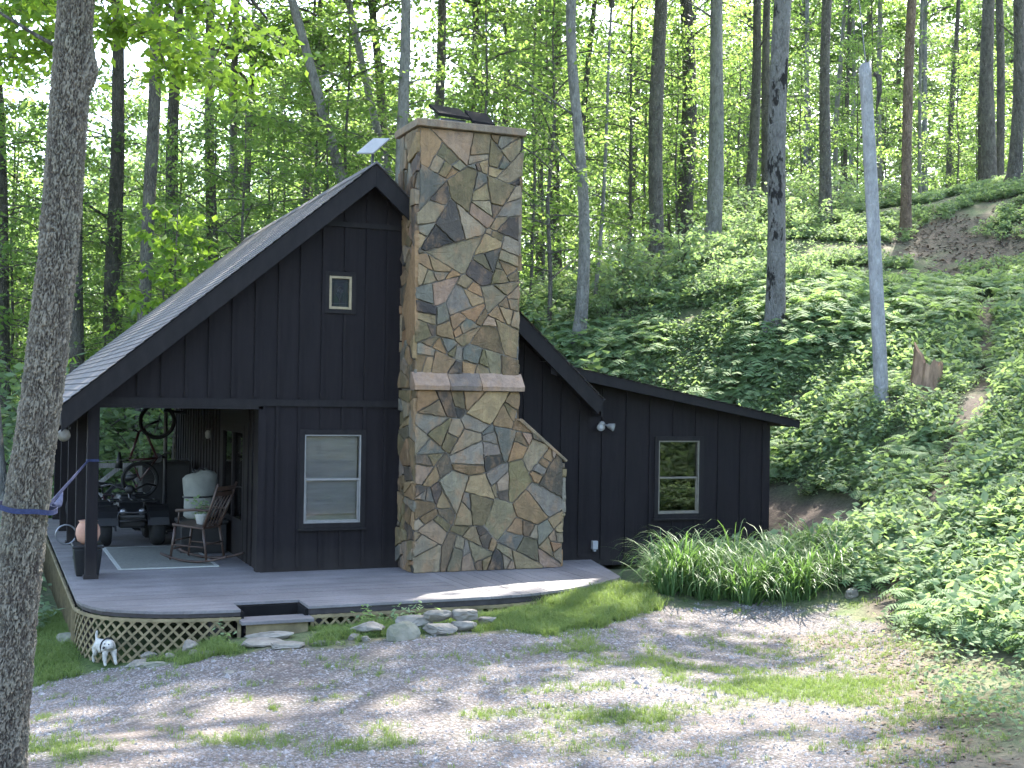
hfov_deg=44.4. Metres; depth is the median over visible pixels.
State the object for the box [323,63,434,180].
background tree
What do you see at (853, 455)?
leafy ground cover
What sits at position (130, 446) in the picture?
leafy shrub
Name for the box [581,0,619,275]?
forest tree
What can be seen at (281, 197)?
understory tree
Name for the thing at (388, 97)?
background tree
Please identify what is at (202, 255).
understory tree
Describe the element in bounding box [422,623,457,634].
rock
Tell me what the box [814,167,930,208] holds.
leafy shrub
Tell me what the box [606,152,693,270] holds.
understory tree
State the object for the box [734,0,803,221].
forest tree
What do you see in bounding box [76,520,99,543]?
clay pot
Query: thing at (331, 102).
understory tree
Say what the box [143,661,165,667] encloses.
rock
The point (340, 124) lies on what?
background tree
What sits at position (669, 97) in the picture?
background tree
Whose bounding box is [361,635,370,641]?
rock
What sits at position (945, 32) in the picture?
understory tree
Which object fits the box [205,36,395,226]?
understory tree
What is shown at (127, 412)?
leafy shrub
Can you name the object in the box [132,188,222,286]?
understory tree
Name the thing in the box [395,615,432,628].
rock
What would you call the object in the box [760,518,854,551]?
strap leaf clump
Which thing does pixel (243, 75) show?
background tree
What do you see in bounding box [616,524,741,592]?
strap leaf clump
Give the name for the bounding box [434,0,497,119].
forest tree
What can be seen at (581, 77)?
background tree
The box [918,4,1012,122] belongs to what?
background tree
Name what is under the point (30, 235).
understory tree
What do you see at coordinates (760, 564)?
strap leaf clump
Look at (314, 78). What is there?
forest tree
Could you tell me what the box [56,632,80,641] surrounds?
rock
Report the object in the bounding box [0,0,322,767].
rough barked tree
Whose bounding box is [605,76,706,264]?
understory tree
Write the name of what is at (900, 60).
background tree
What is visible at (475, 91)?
understory tree
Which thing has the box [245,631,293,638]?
stepping stone
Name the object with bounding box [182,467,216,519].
canvas sack
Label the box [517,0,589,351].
forest tree
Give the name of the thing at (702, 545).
strap leaf clump
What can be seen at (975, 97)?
understory tree
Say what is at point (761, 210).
leafy shrub
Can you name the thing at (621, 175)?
understory tree
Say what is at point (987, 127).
forest tree
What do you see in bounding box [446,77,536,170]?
background tree
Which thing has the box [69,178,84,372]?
forest tree
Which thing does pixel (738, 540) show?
strap leaf clump
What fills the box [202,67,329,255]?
understory tree
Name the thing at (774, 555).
strap leaf clump
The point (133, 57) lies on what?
sky
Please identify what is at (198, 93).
background tree
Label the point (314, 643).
rock
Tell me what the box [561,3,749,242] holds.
understory tree
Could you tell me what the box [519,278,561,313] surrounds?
leafy shrub
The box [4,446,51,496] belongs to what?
leafy shrub
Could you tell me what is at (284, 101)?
understory tree
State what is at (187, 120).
background tree
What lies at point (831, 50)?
background tree
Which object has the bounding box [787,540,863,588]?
strap leaf clump
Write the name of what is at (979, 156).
forest tree
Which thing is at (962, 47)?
background tree
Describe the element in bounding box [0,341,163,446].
leafy shrub
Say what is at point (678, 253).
leafy shrub
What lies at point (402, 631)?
rock
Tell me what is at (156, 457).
bicycle
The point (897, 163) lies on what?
understory tree
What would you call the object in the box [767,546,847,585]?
strap leaf clump
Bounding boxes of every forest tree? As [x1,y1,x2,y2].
[0,1,99,520]
[0,62,17,438]
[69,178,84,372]
[83,0,131,418]
[133,4,200,297]
[134,1,196,451]
[145,0,357,247]
[197,0,250,262]
[279,0,434,169]
[288,0,346,183]
[321,0,461,179]
[395,0,426,182]
[412,0,527,125]
[418,0,522,110]
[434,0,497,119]
[489,0,617,283]
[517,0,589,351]
[537,0,672,299]
[550,1,569,275]
[576,0,652,261]
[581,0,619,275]
[635,0,667,263]
[666,0,709,247]
[686,0,723,250]
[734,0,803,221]
[760,0,791,339]
[760,0,807,198]
[816,0,835,224]
[843,0,886,200]
[851,0,882,191]
[898,0,916,236]
[918,0,933,192]
[945,0,980,187]
[969,0,982,179]
[979,0,997,180]
[988,0,1023,181]
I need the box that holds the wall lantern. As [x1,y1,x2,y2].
[205,429,211,439]
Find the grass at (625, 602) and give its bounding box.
[28,561,1021,767]
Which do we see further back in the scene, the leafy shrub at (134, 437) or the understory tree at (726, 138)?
the understory tree at (726, 138)
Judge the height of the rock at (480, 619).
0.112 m
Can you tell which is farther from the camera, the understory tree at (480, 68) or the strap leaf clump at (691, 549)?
the understory tree at (480, 68)
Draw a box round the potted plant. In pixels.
[185,495,209,523]
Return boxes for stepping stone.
[240,637,283,647]
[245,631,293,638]
[270,641,304,649]
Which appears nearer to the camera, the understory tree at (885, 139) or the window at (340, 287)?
the window at (340, 287)
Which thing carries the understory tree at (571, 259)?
on the ground at (788, 501)
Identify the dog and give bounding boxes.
[92,630,117,665]
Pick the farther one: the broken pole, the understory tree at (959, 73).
the understory tree at (959, 73)
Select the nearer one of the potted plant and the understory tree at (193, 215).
the potted plant
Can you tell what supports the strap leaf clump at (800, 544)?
on the ground at (788, 501)
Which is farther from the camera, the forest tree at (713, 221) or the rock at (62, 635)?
the forest tree at (713, 221)
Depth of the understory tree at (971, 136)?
66.37 m
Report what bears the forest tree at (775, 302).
on the ground at (788, 501)
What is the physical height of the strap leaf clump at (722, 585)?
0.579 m
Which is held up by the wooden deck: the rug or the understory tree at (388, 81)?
the rug
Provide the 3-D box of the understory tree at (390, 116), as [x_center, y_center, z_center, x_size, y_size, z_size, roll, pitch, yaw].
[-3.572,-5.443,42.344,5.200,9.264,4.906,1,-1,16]
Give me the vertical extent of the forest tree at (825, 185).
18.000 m
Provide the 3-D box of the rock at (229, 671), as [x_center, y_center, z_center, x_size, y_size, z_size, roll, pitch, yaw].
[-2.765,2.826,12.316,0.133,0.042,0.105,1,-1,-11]
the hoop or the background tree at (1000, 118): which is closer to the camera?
the hoop
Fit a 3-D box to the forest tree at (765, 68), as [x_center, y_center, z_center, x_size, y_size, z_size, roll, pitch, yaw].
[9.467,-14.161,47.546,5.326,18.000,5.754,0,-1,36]
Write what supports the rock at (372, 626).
on the ground at (788, 501)
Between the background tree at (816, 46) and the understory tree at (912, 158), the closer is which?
the understory tree at (912, 158)
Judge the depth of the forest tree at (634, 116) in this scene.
52.00 m
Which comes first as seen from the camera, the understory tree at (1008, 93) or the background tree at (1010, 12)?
the understory tree at (1008, 93)
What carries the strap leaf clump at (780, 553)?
on the ground at (788, 501)
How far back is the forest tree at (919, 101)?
52.10 m
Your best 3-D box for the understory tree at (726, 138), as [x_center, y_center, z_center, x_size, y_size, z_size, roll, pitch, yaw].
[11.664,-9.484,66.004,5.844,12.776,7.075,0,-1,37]
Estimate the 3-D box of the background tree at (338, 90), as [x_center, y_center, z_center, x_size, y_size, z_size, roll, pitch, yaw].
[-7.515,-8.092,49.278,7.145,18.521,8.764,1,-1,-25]
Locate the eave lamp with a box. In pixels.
[58,429,70,441]
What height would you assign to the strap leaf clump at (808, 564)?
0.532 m
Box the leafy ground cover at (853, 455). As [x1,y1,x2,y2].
[7,173,1023,740]
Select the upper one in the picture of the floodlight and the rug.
the floodlight
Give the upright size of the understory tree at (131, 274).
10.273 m
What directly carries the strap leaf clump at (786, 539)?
on the ground at (788, 501)
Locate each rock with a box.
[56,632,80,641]
[128,658,145,667]
[140,651,157,657]
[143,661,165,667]
[182,639,199,651]
[224,670,236,673]
[310,640,340,645]
[347,633,358,639]
[350,621,384,632]
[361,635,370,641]
[386,621,420,641]
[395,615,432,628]
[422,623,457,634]
[423,609,451,621]
[451,609,477,620]
[451,620,476,630]
[477,616,495,624]
[845,588,858,598]
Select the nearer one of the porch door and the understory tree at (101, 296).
the porch door
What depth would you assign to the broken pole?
22.64 m
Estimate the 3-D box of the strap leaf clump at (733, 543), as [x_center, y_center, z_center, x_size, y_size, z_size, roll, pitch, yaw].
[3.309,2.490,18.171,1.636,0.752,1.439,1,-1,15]
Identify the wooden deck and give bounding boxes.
[43,518,620,662]
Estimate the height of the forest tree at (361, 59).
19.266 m
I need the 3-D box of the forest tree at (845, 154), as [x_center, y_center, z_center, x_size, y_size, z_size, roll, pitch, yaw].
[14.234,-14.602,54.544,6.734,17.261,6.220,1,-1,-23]
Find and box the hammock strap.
[0,459,98,514]
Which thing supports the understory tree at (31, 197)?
on the ground at (788, 501)
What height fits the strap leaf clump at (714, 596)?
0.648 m
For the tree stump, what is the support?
on the ground at (788, 501)
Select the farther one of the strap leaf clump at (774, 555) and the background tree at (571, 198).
the background tree at (571, 198)
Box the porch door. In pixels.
[220,422,244,559]
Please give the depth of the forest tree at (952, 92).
55.14 m
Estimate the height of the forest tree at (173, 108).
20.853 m
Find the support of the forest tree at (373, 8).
on the ground at (788, 501)
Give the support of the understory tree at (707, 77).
on the ground at (788, 501)
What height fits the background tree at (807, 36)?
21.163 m
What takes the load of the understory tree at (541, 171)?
on the ground at (788, 501)
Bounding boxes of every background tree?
[8,186,39,309]
[37,78,185,226]
[130,18,310,212]
[143,0,367,236]
[178,93,287,225]
[178,195,223,262]
[220,0,409,194]
[224,35,366,196]
[240,24,386,195]
[247,0,416,200]
[259,133,351,211]
[321,80,429,178]
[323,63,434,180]
[409,0,543,119]
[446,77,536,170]
[459,8,609,282]
[491,7,623,276]
[522,52,626,268]
[532,66,644,266]
[544,58,639,158]
[578,26,678,263]
[614,57,709,142]
[618,0,746,202]
[625,86,705,225]
[692,0,804,189]
[698,38,745,195]
[700,1,831,181]
[708,36,816,200]
[724,0,859,207]
[739,1,893,111]
[741,82,815,175]
[762,0,858,213]
[790,0,916,195]
[810,37,894,197]
[831,0,905,200]
[832,0,919,172]
[833,0,969,175]
[835,41,943,184]
[881,77,956,167]
[883,0,981,191]
[916,0,1012,173]
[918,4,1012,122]
[932,0,1011,108]
[966,21,1012,130]
[968,0,1012,87]
[995,0,1004,176]
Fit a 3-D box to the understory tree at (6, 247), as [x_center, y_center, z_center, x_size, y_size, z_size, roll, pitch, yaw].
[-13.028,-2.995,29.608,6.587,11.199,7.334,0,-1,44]
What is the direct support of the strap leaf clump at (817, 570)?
on the ground at (788, 501)
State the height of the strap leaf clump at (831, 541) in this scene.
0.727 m
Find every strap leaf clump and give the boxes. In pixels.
[596,526,691,580]
[614,529,735,589]
[615,534,719,599]
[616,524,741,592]
[619,544,694,593]
[620,532,687,580]
[628,527,738,570]
[632,526,743,595]
[636,529,750,579]
[639,530,742,592]
[648,530,766,597]
[649,530,752,564]
[655,547,751,601]
[667,558,739,600]
[680,518,784,573]
[685,540,792,603]
[698,559,761,601]
[702,531,774,556]
[703,547,815,592]
[707,548,802,609]
[712,550,779,594]
[714,536,839,602]
[717,522,837,593]
[739,536,808,571]
[741,536,812,574]
[742,523,813,563]
[743,547,841,603]
[746,534,858,600]
[749,546,838,594]
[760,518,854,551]
[762,512,848,561]
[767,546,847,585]
[775,537,844,583]
[776,549,837,578]
[779,540,861,592]
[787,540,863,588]
[788,550,850,588]
[790,516,878,559]
[796,525,894,581]
[798,529,881,567]
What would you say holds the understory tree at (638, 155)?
on the ground at (788, 501)
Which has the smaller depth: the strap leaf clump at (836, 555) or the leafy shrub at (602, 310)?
the strap leaf clump at (836, 555)
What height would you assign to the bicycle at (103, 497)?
0.909 m
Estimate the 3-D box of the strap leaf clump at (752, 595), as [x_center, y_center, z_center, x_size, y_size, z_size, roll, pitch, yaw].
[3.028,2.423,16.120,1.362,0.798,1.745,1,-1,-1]
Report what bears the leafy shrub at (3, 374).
on the ground at (788, 501)
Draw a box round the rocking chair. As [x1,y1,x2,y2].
[160,482,243,562]
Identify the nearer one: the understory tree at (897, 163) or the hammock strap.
the hammock strap
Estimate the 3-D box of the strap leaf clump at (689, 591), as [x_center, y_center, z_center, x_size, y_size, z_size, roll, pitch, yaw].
[2.375,2.319,16.376,1.680,0.879,1.911,1,-1,-21]
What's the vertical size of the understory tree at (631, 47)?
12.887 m
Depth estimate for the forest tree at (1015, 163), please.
41.04 m
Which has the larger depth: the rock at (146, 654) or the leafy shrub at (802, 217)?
the leafy shrub at (802, 217)
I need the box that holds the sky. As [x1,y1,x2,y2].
[0,0,1023,331]
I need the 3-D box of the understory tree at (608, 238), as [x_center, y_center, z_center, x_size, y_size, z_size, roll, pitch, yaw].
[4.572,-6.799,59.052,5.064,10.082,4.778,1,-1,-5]
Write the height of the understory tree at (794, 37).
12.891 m
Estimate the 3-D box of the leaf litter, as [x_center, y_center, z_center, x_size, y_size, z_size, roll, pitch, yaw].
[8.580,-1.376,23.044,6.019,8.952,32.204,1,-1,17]
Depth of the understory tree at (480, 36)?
33.68 m
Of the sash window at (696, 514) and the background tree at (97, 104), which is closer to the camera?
the sash window at (696, 514)
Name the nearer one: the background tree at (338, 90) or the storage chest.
the storage chest
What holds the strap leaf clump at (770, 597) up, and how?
on the ground at (788, 501)
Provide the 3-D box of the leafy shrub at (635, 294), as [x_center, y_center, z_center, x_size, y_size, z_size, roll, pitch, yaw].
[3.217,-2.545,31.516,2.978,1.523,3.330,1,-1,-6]
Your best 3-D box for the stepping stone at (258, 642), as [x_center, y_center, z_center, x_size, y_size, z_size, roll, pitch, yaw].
[-2.648,2.750,13.336,0.451,0.091,0.300,1,-1,-28]
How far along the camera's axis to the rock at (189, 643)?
13.54 m
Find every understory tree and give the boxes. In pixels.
[0,42,106,378]
[0,63,145,416]
[0,64,100,421]
[0,117,138,392]
[3,79,100,400]
[5,116,96,398]
[6,110,126,403]
[7,154,89,346]
[8,228,33,380]
[9,205,151,372]
[9,228,102,343]
[9,238,32,414]
[10,61,202,408]
[10,260,90,383]
[10,284,32,359]
[15,170,188,394]
[23,175,107,374]
[68,231,167,373]
[69,189,228,429]
[82,132,224,313]
[83,113,256,347]
[83,160,205,331]
[83,178,160,344]
[83,226,131,327]
[84,249,139,350]
[94,146,204,306]
[96,210,206,341]
[103,93,321,411]
[110,96,284,335]
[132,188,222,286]
[158,197,261,293]
[175,84,325,245]
[181,210,240,263]
[188,219,249,279]
[195,190,240,257]
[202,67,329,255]
[204,105,322,269]
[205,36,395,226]
[211,0,436,236]
[239,89,394,225]
[256,181,300,228]
[274,114,371,207]
[281,121,374,215]
[295,22,530,280]
[300,99,396,201]
[317,137,395,187]
[361,98,434,178]
[392,0,599,299]
[427,39,554,258]
[432,0,671,324]
[445,81,546,293]
[449,14,596,275]
[452,0,614,303]
[452,0,635,282]
[453,0,669,257]
[518,220,547,281]
[519,143,578,280]
[519,160,564,284]
[521,184,593,278]
[522,77,647,275]
[533,92,665,273]
[538,0,733,263]
[546,238,591,273]
[560,95,678,268]
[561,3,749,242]
[562,141,646,270]
[564,0,743,259]
[590,0,754,249]
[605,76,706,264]
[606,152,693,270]
[620,3,740,247]
[623,35,760,241]
[625,166,698,253]
[636,138,728,247]
[642,0,799,214]
[646,1,815,216]
[670,91,760,227]
[671,54,787,248]
[696,46,832,215]
[697,0,855,210]
[756,46,852,213]
[756,152,818,213]
[787,66,901,206]
[789,0,950,190]
[800,29,901,193]
[847,86,963,194]
[882,19,1011,191]
[882,150,931,196]
[883,131,944,197]
[898,40,1009,197]
[912,46,1023,187]
[923,81,1023,189]
[928,91,1010,183]
[941,63,1023,178]
[973,23,1023,156]
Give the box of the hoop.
[55,524,74,544]
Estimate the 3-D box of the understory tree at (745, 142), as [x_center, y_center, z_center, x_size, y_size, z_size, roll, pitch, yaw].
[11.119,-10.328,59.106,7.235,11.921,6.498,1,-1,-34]
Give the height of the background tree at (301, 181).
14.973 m
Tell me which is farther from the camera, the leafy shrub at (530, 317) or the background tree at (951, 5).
the background tree at (951, 5)
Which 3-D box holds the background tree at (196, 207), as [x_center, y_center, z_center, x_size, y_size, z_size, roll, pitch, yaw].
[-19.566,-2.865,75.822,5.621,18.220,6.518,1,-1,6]
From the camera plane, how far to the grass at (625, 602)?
11.97 m
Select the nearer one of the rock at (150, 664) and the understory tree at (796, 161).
the rock at (150, 664)
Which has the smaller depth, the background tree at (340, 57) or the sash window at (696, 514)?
the sash window at (696, 514)
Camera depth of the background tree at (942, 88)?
82.21 m
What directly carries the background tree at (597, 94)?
on the ground at (788, 501)
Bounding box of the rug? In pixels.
[102,546,218,569]
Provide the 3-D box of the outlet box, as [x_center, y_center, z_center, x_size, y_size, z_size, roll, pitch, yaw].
[1.240,2.438,18.892,0.090,0.160,0.075,1,-1,-23]
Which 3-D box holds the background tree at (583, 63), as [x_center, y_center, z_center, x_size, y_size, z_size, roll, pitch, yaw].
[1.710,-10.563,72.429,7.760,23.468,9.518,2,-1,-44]
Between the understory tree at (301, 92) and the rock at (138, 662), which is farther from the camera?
the understory tree at (301, 92)
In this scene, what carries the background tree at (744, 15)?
on the ground at (788, 501)
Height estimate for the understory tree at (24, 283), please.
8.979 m
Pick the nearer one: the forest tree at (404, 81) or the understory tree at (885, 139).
the forest tree at (404, 81)
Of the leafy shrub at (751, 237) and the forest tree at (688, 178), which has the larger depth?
the forest tree at (688, 178)
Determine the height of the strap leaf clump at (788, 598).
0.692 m
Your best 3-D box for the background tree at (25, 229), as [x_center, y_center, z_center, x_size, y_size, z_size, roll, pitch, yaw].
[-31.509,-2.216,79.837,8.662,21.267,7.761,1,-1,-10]
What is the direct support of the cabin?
on the ground at (788, 501)
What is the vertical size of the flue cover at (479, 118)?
0.299 m
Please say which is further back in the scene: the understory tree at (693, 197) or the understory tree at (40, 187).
the understory tree at (693, 197)
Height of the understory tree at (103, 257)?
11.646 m
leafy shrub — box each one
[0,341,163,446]
[0,369,172,450]
[0,396,172,485]
[1,414,12,432]
[2,414,110,480]
[3,430,121,516]
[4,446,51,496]
[51,445,149,505]
[98,417,170,491]
[99,408,172,472]
[120,408,173,469]
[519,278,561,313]
[520,284,593,333]
[525,257,610,303]
[555,278,662,323]
[563,227,673,284]
[589,256,700,309]
[592,206,756,285]
[648,225,756,267]
[661,241,765,300]
[678,213,787,257]
[687,182,816,230]
[699,187,829,243]
[723,170,818,219]
[753,193,838,230]
[786,160,864,213]
[786,240,845,284]
[802,238,884,265]
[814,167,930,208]
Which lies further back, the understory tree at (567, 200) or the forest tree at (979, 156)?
the forest tree at (979, 156)
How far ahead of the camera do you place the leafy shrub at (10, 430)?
26.92 m
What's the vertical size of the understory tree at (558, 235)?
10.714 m
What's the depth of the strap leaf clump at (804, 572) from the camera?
16.05 m
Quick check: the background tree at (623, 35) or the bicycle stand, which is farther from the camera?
the background tree at (623, 35)
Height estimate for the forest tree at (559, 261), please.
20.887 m
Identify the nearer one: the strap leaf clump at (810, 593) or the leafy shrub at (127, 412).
the strap leaf clump at (810, 593)
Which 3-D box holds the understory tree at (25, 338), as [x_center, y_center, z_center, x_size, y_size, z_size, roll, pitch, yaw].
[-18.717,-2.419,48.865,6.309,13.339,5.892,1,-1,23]
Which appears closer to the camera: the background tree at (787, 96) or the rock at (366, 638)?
the rock at (366, 638)
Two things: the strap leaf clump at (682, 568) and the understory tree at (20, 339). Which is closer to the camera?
the strap leaf clump at (682, 568)
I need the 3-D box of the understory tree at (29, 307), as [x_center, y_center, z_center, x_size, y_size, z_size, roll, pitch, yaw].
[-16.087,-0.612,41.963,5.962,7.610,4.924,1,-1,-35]
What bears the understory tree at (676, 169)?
on the ground at (788, 501)
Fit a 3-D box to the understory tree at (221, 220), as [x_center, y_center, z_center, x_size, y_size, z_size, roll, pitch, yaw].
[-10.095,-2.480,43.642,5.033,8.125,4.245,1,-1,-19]
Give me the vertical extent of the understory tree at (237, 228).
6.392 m
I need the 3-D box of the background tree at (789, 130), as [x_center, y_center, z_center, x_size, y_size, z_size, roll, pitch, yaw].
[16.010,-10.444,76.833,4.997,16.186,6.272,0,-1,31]
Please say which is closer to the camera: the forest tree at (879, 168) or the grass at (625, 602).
the grass at (625, 602)
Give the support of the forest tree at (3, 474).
on the ground at (788, 501)
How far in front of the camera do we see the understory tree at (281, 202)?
58.48 m
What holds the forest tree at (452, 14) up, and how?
on the ground at (788, 501)
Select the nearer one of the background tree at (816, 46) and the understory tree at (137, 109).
the understory tree at (137, 109)
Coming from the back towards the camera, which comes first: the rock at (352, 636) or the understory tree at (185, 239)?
the understory tree at (185, 239)
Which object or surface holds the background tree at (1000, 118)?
on the ground at (788, 501)
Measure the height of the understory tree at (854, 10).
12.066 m
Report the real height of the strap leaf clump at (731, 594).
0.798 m
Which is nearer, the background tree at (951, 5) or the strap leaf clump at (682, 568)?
the strap leaf clump at (682, 568)
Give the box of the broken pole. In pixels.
[858,0,888,402]
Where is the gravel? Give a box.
[28,599,946,767]
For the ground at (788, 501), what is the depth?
11.47 m
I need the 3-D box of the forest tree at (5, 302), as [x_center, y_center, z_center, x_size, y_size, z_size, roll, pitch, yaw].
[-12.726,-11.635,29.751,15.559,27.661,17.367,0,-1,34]
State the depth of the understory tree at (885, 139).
60.17 m
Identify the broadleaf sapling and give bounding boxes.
[68,202,234,459]
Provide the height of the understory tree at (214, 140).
9.083 m
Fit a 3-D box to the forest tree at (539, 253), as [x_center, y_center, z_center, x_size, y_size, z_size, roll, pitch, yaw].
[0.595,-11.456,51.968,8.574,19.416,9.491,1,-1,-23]
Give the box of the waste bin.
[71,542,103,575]
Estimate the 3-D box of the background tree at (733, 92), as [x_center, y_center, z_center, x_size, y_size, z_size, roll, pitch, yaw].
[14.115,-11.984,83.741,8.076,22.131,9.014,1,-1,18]
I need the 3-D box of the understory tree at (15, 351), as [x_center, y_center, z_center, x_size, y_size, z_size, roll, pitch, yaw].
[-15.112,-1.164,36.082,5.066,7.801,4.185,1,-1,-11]
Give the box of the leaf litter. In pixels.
[761,198,1023,767]
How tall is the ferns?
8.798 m
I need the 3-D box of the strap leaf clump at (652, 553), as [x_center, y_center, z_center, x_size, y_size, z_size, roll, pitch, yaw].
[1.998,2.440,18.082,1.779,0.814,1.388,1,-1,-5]
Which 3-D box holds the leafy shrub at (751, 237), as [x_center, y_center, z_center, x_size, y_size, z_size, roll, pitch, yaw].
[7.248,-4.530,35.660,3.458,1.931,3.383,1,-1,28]
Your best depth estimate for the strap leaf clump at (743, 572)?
16.25 m
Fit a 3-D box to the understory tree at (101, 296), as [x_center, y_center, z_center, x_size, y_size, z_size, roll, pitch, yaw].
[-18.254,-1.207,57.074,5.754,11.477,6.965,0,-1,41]
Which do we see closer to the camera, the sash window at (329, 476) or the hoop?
the sash window at (329, 476)
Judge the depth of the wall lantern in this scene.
20.65 m
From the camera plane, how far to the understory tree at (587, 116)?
46.28 m
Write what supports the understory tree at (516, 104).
on the ground at (788, 501)
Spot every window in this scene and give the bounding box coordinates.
[297,429,366,530]
[325,271,355,313]
[652,436,704,520]
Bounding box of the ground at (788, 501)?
[28,189,1023,767]
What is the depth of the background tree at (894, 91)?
82.76 m
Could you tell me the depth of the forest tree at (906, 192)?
35.92 m
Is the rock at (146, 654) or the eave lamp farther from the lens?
the eave lamp
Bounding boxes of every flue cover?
[429,104,469,122]
[464,110,494,125]
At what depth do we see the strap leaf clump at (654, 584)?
16.22 m
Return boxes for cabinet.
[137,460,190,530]
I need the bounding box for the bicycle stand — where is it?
[162,409,185,533]
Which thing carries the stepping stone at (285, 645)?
on the ground at (788, 501)
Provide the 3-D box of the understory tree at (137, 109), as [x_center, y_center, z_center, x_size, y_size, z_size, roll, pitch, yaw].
[-11.928,-4.005,37.520,5.720,12.350,6.925,0,-1,34]
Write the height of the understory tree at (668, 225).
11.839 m
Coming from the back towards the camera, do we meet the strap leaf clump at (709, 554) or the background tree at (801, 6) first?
the background tree at (801, 6)
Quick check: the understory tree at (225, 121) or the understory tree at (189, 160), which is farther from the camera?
the understory tree at (189, 160)
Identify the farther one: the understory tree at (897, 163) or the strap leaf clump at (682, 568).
the understory tree at (897, 163)
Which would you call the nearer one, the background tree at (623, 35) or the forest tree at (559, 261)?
the forest tree at (559, 261)
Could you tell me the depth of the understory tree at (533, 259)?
53.53 m
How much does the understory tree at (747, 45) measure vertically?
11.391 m
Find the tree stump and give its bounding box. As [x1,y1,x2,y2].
[910,342,942,391]
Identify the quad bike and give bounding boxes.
[97,483,168,545]
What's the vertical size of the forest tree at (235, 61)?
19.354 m
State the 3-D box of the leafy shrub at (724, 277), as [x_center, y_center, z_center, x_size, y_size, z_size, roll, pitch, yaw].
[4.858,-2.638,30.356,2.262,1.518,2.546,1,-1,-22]
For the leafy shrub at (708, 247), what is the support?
on the ground at (788, 501)
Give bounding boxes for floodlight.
[597,421,614,430]
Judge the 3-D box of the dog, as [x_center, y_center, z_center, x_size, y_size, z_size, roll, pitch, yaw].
[-4.461,2.908,13.790,0.210,0.343,0.475,1,-1,-35]
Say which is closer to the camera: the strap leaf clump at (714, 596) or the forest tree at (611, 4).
the strap leaf clump at (714, 596)
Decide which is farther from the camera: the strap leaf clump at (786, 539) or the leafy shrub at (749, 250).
the leafy shrub at (749, 250)
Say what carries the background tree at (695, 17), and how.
on the ground at (788, 501)
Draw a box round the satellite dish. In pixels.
[357,138,389,169]
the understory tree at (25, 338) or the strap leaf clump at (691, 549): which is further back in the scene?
the understory tree at (25, 338)
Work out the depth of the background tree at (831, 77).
76.51 m
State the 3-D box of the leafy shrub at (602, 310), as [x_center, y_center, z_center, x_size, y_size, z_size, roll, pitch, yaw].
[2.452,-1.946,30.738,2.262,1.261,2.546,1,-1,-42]
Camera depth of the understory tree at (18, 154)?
38.64 m
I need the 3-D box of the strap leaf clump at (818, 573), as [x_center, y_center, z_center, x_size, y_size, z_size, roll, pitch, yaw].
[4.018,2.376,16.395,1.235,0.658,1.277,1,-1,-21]
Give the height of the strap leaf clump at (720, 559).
0.803 m
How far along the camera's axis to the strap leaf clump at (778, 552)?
17.02 m
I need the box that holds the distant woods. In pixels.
[6,0,1023,364]
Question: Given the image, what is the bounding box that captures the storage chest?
[174,516,227,553]
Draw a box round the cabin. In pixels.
[52,118,801,579]
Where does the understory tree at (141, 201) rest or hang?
on the ground at (788, 501)
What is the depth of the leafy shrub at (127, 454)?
25.58 m
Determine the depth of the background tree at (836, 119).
57.13 m
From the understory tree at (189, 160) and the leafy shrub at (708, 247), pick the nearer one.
the leafy shrub at (708, 247)
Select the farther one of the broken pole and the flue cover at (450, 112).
the broken pole
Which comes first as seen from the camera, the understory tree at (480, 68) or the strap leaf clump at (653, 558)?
the strap leaf clump at (653, 558)
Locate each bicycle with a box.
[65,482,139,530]
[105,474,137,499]
[115,408,175,497]
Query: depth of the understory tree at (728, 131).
56.02 m
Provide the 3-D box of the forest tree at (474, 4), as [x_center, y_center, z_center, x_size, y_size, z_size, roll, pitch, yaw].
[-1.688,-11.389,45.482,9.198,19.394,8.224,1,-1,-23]
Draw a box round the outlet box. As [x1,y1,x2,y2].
[591,540,597,551]
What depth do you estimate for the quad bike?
19.57 m
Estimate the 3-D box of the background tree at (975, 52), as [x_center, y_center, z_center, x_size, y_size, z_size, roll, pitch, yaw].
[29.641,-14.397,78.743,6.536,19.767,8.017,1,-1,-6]
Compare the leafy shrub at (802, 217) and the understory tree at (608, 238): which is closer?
the leafy shrub at (802, 217)
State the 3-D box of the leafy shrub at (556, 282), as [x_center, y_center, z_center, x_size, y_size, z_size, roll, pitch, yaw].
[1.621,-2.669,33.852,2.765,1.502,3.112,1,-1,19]
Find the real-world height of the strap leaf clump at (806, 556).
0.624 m
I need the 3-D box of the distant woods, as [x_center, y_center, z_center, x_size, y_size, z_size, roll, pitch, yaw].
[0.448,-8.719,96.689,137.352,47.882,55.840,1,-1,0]
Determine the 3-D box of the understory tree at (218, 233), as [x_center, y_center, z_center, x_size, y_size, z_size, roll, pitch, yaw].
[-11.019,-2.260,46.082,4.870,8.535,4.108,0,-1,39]
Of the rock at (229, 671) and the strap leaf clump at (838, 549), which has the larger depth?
the strap leaf clump at (838, 549)
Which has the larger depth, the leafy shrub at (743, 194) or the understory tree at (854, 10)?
the understory tree at (854, 10)
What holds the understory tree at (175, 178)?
on the ground at (788, 501)
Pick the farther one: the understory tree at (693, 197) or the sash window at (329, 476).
the understory tree at (693, 197)
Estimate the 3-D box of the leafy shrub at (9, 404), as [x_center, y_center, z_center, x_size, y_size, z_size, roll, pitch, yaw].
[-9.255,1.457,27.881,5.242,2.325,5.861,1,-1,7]
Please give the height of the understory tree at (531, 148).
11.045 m
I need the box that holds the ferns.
[533,229,1023,657]
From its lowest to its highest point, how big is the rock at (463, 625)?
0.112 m
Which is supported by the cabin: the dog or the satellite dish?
the satellite dish

